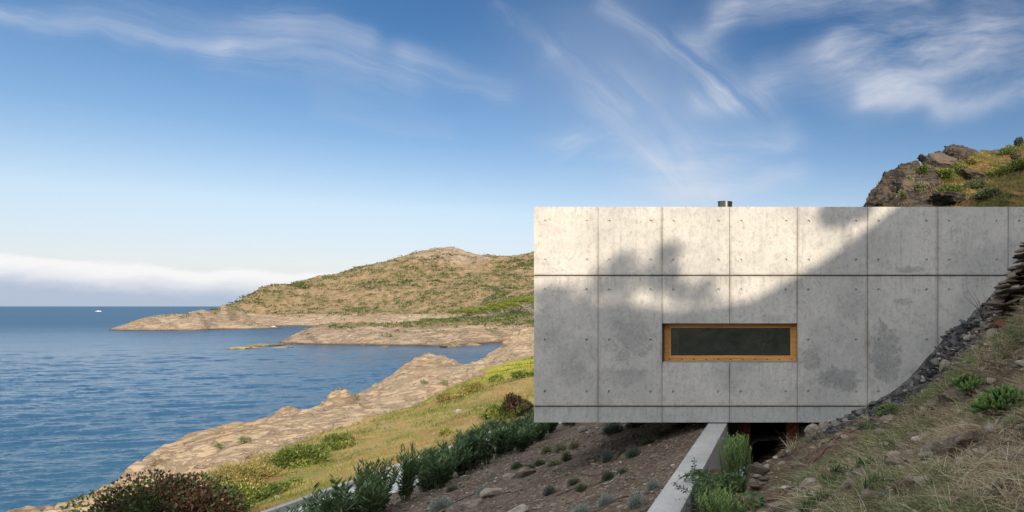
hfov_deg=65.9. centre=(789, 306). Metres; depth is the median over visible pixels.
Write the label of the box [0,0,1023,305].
sky
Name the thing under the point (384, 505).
oleander shrub
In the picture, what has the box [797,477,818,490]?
rock
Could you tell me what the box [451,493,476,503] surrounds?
irrigation hose
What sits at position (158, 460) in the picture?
outcrop
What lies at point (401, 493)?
oleander shrub
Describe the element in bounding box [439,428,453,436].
bush
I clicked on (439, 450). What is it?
oleander shrub
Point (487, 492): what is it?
stone
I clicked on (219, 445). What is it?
rock plant
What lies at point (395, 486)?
path
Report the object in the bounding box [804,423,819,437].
rock
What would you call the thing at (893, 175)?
crag
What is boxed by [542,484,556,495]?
herb cushion
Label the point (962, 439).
rock
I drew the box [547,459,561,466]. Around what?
herb cushion
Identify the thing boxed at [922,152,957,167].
crag
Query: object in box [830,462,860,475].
ice plant
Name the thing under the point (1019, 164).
bush
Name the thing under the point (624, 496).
irrigation hose
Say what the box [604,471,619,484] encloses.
irrigation hose
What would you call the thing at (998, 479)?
green weeds
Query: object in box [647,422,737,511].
garden wall
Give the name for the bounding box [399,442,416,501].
oleander shrub
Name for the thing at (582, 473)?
irrigation hose
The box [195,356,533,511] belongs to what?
coastal grass
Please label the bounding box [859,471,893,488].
ice plant
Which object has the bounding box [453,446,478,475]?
oleander shrub
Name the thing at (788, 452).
rock
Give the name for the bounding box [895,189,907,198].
bush
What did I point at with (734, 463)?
rosemary bush
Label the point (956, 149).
crag
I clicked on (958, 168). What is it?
bush
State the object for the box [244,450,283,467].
bush
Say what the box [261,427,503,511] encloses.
kerb
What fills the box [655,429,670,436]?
herb cushion
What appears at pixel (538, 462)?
herb cushion
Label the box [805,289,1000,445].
shale chips
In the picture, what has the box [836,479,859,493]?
rock
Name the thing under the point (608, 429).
herb cushion
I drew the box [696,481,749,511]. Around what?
rosemary bush
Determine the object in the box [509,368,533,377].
bush
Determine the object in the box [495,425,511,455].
oleander shrub
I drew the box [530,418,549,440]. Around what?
oleander shrub
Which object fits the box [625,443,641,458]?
herb cushion
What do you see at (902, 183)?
crag
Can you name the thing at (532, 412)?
oleander shrub
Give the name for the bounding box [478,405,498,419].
bush
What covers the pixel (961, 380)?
succulent plant
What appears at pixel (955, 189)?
bush
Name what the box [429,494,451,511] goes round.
herb cushion
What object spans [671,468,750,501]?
feathery plant
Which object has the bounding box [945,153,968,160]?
crag
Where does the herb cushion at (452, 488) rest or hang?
on the gravel bed
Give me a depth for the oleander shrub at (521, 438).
22.79 m
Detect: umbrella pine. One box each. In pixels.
[444,308,477,316]
[462,306,500,316]
[476,302,507,315]
[489,300,521,313]
[504,296,533,313]
[516,296,533,312]
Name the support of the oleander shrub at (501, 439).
on the gravel bed
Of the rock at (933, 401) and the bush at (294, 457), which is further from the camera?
the bush at (294, 457)
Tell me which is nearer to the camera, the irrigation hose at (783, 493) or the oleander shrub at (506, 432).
the irrigation hose at (783, 493)
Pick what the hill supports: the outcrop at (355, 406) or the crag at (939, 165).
the crag at (939, 165)
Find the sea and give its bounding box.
[0,306,503,511]
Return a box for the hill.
[864,143,1023,206]
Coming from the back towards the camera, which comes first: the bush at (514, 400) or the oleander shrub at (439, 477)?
the bush at (514, 400)
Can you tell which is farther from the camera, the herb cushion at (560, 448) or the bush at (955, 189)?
the bush at (955, 189)
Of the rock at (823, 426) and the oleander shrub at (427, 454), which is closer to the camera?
the rock at (823, 426)
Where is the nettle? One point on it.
(761, 499)
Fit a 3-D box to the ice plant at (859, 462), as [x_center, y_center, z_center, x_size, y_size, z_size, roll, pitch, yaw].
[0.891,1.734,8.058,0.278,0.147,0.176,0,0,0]
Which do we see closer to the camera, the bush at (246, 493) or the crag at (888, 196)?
the bush at (246, 493)
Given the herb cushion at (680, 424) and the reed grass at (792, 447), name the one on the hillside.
the reed grass at (792, 447)
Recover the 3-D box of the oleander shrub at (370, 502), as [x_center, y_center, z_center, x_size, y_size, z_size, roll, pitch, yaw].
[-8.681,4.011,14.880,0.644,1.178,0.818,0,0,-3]
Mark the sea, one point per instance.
(89, 400)
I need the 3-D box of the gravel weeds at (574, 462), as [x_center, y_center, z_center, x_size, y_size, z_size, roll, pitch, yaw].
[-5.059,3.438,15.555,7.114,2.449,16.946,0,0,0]
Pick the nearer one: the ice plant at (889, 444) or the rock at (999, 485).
the rock at (999, 485)
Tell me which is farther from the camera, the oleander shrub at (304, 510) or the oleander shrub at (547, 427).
the oleander shrub at (547, 427)
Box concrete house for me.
[534,201,1023,464]
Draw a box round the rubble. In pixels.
[695,264,1023,511]
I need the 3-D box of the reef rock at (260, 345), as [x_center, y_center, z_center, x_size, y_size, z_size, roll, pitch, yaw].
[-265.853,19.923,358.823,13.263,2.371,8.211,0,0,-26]
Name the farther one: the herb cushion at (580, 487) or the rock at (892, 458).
the herb cushion at (580, 487)
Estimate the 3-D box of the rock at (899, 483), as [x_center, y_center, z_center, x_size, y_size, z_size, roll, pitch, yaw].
[0.851,1.356,5.266,0.190,0.168,0.149,0,0,43]
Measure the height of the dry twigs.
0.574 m
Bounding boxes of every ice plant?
[795,497,819,511]
[806,487,832,502]
[821,471,844,484]
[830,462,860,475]
[856,455,877,466]
[858,421,878,431]
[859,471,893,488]
[882,440,896,450]
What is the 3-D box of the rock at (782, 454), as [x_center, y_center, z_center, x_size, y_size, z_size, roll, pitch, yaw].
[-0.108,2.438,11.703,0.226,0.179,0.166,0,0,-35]
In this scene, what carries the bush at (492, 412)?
on the coastal slope
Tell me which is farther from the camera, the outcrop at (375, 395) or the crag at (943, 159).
the outcrop at (375, 395)
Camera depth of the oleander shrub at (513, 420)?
24.49 m
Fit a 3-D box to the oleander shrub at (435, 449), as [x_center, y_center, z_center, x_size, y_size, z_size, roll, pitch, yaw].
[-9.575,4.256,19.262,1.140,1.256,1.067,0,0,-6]
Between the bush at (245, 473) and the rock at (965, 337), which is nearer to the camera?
the rock at (965, 337)
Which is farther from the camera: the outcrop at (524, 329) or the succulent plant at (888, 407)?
the outcrop at (524, 329)
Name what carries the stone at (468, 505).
on the gravel bed
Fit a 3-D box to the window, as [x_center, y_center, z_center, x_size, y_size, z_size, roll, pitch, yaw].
[-1.107,0.688,13.489,2.494,0.938,0.271,0,0,0]
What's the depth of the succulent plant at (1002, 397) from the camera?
7.11 m
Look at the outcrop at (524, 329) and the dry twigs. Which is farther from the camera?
the outcrop at (524, 329)
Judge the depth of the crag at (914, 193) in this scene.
38.57 m
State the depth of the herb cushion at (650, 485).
9.05 m
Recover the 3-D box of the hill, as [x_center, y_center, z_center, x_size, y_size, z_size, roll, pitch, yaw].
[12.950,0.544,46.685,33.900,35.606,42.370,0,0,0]
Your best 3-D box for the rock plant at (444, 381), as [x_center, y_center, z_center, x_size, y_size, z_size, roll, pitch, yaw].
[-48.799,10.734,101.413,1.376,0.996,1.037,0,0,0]
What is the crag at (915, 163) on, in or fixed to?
on the hill
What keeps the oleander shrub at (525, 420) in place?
on the gravel bed
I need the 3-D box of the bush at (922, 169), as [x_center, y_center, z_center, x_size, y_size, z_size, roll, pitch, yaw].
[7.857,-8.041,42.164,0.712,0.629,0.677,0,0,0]
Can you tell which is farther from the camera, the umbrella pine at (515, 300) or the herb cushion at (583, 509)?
the umbrella pine at (515, 300)
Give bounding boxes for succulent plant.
[875,402,900,416]
[947,373,986,395]
[965,383,1023,418]
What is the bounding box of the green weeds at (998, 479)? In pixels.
[772,309,1023,511]
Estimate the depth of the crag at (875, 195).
40.33 m
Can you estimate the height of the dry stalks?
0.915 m
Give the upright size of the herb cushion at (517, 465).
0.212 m
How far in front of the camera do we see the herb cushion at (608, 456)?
12.96 m
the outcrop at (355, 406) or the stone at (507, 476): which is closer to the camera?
the stone at (507, 476)
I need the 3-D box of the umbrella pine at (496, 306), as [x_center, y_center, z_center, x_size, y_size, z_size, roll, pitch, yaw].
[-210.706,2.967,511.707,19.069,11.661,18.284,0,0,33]
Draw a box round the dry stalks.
[926,419,1023,497]
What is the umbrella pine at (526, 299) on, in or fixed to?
on the headland
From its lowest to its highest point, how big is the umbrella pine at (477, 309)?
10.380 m
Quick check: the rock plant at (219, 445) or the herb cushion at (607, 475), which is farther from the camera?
the rock plant at (219, 445)
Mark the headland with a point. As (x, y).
(463, 333)
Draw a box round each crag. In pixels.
[866,183,890,204]
[881,167,905,184]
[882,192,896,202]
[885,184,897,192]
[894,177,914,190]
[898,163,913,168]
[905,190,920,195]
[906,160,919,168]
[917,154,925,164]
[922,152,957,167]
[927,191,965,204]
[929,162,945,168]
[944,144,977,155]
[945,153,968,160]
[960,167,985,181]
[1010,152,1022,159]
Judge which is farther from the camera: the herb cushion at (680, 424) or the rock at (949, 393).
the herb cushion at (680, 424)
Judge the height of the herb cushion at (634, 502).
0.239 m
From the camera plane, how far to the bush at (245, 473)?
34.47 m
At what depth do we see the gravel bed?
13.24 m
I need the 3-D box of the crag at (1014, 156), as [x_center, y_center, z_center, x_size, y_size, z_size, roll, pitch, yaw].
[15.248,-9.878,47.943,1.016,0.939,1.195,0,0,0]
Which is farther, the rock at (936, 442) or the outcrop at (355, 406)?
the outcrop at (355, 406)
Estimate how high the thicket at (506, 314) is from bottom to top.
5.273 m
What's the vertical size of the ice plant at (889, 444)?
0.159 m
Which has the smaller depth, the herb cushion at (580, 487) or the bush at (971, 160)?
the herb cushion at (580, 487)
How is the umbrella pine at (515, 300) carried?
on the headland
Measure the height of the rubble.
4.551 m
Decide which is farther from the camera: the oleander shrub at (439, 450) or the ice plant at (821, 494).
the oleander shrub at (439, 450)
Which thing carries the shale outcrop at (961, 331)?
on the hillside
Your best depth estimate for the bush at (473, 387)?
70.17 m
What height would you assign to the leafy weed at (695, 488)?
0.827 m
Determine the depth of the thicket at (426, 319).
526.54 m
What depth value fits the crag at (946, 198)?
36.48 m
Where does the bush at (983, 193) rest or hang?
on the hill
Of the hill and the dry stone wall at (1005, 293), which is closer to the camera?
the dry stone wall at (1005, 293)
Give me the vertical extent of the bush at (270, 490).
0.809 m
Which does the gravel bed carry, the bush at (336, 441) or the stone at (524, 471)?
the stone at (524, 471)
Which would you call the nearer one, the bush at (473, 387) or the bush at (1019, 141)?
the bush at (1019, 141)
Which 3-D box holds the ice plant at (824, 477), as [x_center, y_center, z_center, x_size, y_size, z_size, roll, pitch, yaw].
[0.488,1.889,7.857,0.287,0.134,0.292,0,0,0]
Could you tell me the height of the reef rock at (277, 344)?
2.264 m
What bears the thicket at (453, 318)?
on the headland
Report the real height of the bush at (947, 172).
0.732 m
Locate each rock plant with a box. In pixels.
[213,443,224,447]
[237,434,251,443]
[439,379,448,384]
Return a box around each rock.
[226,346,250,348]
[246,344,272,345]
[271,343,285,345]
[439,343,461,346]
[748,465,769,474]
[777,450,786,457]
[785,449,793,455]
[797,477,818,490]
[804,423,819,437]
[818,421,828,433]
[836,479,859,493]
[857,489,886,506]
[885,455,902,465]
[892,479,920,496]
[906,431,916,438]
[927,396,938,407]
[931,439,943,455]
[939,359,951,372]
[941,388,966,402]
[943,430,978,456]
[963,335,969,340]
[991,480,1021,495]
[999,452,1023,472]
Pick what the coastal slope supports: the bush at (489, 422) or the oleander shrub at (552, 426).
the bush at (489, 422)
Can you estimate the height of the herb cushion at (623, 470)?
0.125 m
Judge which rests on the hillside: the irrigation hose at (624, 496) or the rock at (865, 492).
the rock at (865, 492)
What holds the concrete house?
on the hillside
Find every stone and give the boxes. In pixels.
[458,499,482,509]
[479,488,504,498]
[502,473,515,480]
[507,504,529,511]
[516,466,535,478]
[578,425,586,432]
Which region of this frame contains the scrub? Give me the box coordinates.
[129,246,534,336]
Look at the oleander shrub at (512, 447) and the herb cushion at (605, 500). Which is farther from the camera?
the oleander shrub at (512, 447)
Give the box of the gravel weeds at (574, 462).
[462,422,684,511]
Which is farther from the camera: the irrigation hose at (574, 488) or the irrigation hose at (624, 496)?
the irrigation hose at (574, 488)
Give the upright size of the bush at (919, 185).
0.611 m
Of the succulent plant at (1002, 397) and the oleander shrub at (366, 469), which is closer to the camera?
the succulent plant at (1002, 397)
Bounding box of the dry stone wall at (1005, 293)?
[980,241,1023,339]
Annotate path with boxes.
[286,422,561,511]
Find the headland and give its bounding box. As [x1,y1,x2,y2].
[109,247,533,345]
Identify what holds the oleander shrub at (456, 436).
on the gravel bed
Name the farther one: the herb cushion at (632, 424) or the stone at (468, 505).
the herb cushion at (632, 424)
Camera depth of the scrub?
785.96 m
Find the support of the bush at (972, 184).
on the hill
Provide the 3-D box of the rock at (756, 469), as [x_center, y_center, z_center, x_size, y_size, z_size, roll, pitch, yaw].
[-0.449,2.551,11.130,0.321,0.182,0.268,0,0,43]
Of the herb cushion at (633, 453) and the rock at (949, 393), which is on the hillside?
the rock at (949, 393)
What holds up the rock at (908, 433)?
on the hillside
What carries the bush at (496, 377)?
on the coastal slope
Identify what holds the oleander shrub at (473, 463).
on the gravel bed
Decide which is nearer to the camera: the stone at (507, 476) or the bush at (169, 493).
the stone at (507, 476)
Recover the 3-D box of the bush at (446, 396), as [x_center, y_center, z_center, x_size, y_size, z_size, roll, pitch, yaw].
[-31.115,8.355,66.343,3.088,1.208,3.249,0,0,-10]
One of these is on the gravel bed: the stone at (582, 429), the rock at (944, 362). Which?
the stone at (582, 429)
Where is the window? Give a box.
[663,323,796,362]
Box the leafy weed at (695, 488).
[675,458,698,509]
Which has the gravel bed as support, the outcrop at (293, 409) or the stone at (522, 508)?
the stone at (522, 508)
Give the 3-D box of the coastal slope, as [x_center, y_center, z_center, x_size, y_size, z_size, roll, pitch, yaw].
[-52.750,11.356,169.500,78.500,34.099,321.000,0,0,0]
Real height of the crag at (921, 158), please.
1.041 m
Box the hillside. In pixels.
[693,262,1023,511]
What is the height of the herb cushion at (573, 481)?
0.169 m
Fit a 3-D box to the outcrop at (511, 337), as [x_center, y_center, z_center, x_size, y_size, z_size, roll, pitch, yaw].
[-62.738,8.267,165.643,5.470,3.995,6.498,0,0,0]
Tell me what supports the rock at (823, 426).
on the hillside
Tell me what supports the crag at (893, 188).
on the hill
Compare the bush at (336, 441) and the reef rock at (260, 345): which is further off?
the reef rock at (260, 345)
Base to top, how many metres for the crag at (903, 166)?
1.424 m
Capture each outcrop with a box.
[148,454,173,464]
[274,406,298,412]
[351,404,365,408]
[369,393,380,398]
[502,334,520,344]
[518,327,530,334]
[831,306,992,426]
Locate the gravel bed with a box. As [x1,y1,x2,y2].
[356,422,708,511]
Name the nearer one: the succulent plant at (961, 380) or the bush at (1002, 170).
the succulent plant at (961, 380)
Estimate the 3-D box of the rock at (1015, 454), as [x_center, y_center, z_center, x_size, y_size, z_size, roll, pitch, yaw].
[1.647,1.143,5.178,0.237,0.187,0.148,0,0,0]
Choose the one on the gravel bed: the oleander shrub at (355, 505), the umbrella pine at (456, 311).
the oleander shrub at (355, 505)
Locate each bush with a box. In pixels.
[55,468,257,511]
[196,459,294,484]
[223,481,267,504]
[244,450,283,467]
[246,477,305,502]
[268,444,332,468]
[313,432,356,451]
[435,390,469,402]
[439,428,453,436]
[457,381,488,393]
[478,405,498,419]
[479,418,508,429]
[486,403,521,419]
[487,374,503,382]
[499,392,533,416]
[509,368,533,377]
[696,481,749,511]
[717,431,752,495]
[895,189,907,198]
[914,181,926,189]
[917,165,928,173]
[934,184,965,194]
[937,168,954,177]
[951,162,969,172]
[961,178,987,189]
[965,156,977,164]
[968,187,1001,199]
[985,163,1013,176]
[999,144,1022,154]
[1004,157,1023,169]
[1013,136,1023,145]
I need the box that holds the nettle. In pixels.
[734,490,766,511]
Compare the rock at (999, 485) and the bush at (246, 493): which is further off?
the bush at (246, 493)
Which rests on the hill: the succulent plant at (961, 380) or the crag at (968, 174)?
the crag at (968, 174)
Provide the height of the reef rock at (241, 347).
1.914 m
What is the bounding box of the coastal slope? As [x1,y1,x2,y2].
[5,327,534,511]
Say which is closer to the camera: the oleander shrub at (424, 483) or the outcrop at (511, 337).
the oleander shrub at (424, 483)
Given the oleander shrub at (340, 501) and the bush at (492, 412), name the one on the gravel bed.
the oleander shrub at (340, 501)
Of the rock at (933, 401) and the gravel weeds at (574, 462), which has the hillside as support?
the rock at (933, 401)
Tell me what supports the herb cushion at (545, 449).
on the gravel bed
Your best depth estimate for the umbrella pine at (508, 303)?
528.97 m
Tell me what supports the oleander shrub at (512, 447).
on the gravel bed
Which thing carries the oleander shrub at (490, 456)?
on the gravel bed
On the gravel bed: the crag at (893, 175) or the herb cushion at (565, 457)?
the herb cushion at (565, 457)
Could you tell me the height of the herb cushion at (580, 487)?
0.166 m
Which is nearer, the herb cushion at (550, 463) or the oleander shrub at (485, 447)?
the herb cushion at (550, 463)
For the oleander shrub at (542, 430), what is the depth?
25.50 m
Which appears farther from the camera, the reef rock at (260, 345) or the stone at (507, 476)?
the reef rock at (260, 345)
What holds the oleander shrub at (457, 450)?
on the gravel bed
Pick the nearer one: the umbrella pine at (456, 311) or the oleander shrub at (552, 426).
the oleander shrub at (552, 426)
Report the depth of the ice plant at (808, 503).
5.94 m
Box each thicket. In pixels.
[420,317,438,320]
[437,317,464,320]
[492,312,527,317]
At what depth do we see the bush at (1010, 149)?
48.73 m
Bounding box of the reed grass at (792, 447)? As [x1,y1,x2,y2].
[766,432,800,452]
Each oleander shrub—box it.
[286,506,341,511]
[292,491,341,511]
[310,472,358,511]
[318,491,348,511]
[330,477,385,511]
[351,472,387,511]
[353,458,379,511]
[357,458,400,509]
[374,472,396,511]
[389,452,422,500]
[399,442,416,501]
[413,443,457,457]
[414,460,433,491]
[416,448,449,490]
[420,444,464,489]
[422,447,456,477]
[437,438,460,477]
[452,427,474,459]
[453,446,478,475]
[457,423,497,466]
[457,428,486,470]
[479,424,497,464]
[486,421,511,458]
[494,416,521,450]
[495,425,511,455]
[499,429,514,454]
[501,420,540,451]
[518,415,546,444]
[524,407,548,425]
[528,416,546,441]
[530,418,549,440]
[548,422,558,433]
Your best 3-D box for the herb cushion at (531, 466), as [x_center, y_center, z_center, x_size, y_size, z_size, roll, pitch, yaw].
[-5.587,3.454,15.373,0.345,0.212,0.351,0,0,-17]
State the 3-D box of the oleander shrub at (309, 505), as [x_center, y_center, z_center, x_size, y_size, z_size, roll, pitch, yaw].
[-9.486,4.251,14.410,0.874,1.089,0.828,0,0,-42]
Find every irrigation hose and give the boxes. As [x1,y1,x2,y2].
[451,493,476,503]
[555,481,601,495]
[565,470,602,475]
[590,445,637,464]
[590,486,664,511]
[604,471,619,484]
[741,424,863,503]
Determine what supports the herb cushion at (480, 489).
on the gravel bed
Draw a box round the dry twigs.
[964,290,987,321]
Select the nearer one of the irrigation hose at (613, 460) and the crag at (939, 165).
the irrigation hose at (613, 460)
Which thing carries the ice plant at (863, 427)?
on the hillside
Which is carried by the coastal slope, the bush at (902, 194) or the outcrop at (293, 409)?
the outcrop at (293, 409)
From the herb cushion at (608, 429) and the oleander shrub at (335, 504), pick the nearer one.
the oleander shrub at (335, 504)
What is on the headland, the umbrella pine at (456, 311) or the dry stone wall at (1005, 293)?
the umbrella pine at (456, 311)
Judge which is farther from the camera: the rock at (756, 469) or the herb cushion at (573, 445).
the herb cushion at (573, 445)
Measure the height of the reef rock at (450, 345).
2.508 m
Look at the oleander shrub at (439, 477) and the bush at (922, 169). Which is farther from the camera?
the bush at (922, 169)
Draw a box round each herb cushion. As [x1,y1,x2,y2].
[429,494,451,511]
[446,485,458,491]
[475,481,491,496]
[510,461,523,468]
[523,463,535,468]
[533,459,546,465]
[540,445,551,454]
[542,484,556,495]
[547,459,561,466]
[554,443,566,452]
[561,451,572,461]
[567,477,580,486]
[568,441,580,448]
[570,502,592,511]
[574,483,589,491]
[596,491,616,507]
[601,422,623,436]
[601,447,614,462]
[601,470,614,481]
[616,467,629,474]
[625,422,642,428]
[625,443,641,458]
[625,491,647,508]
[638,438,655,444]
[645,476,659,491]
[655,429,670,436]
[669,422,691,428]
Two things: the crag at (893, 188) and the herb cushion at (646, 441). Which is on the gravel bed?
the herb cushion at (646, 441)

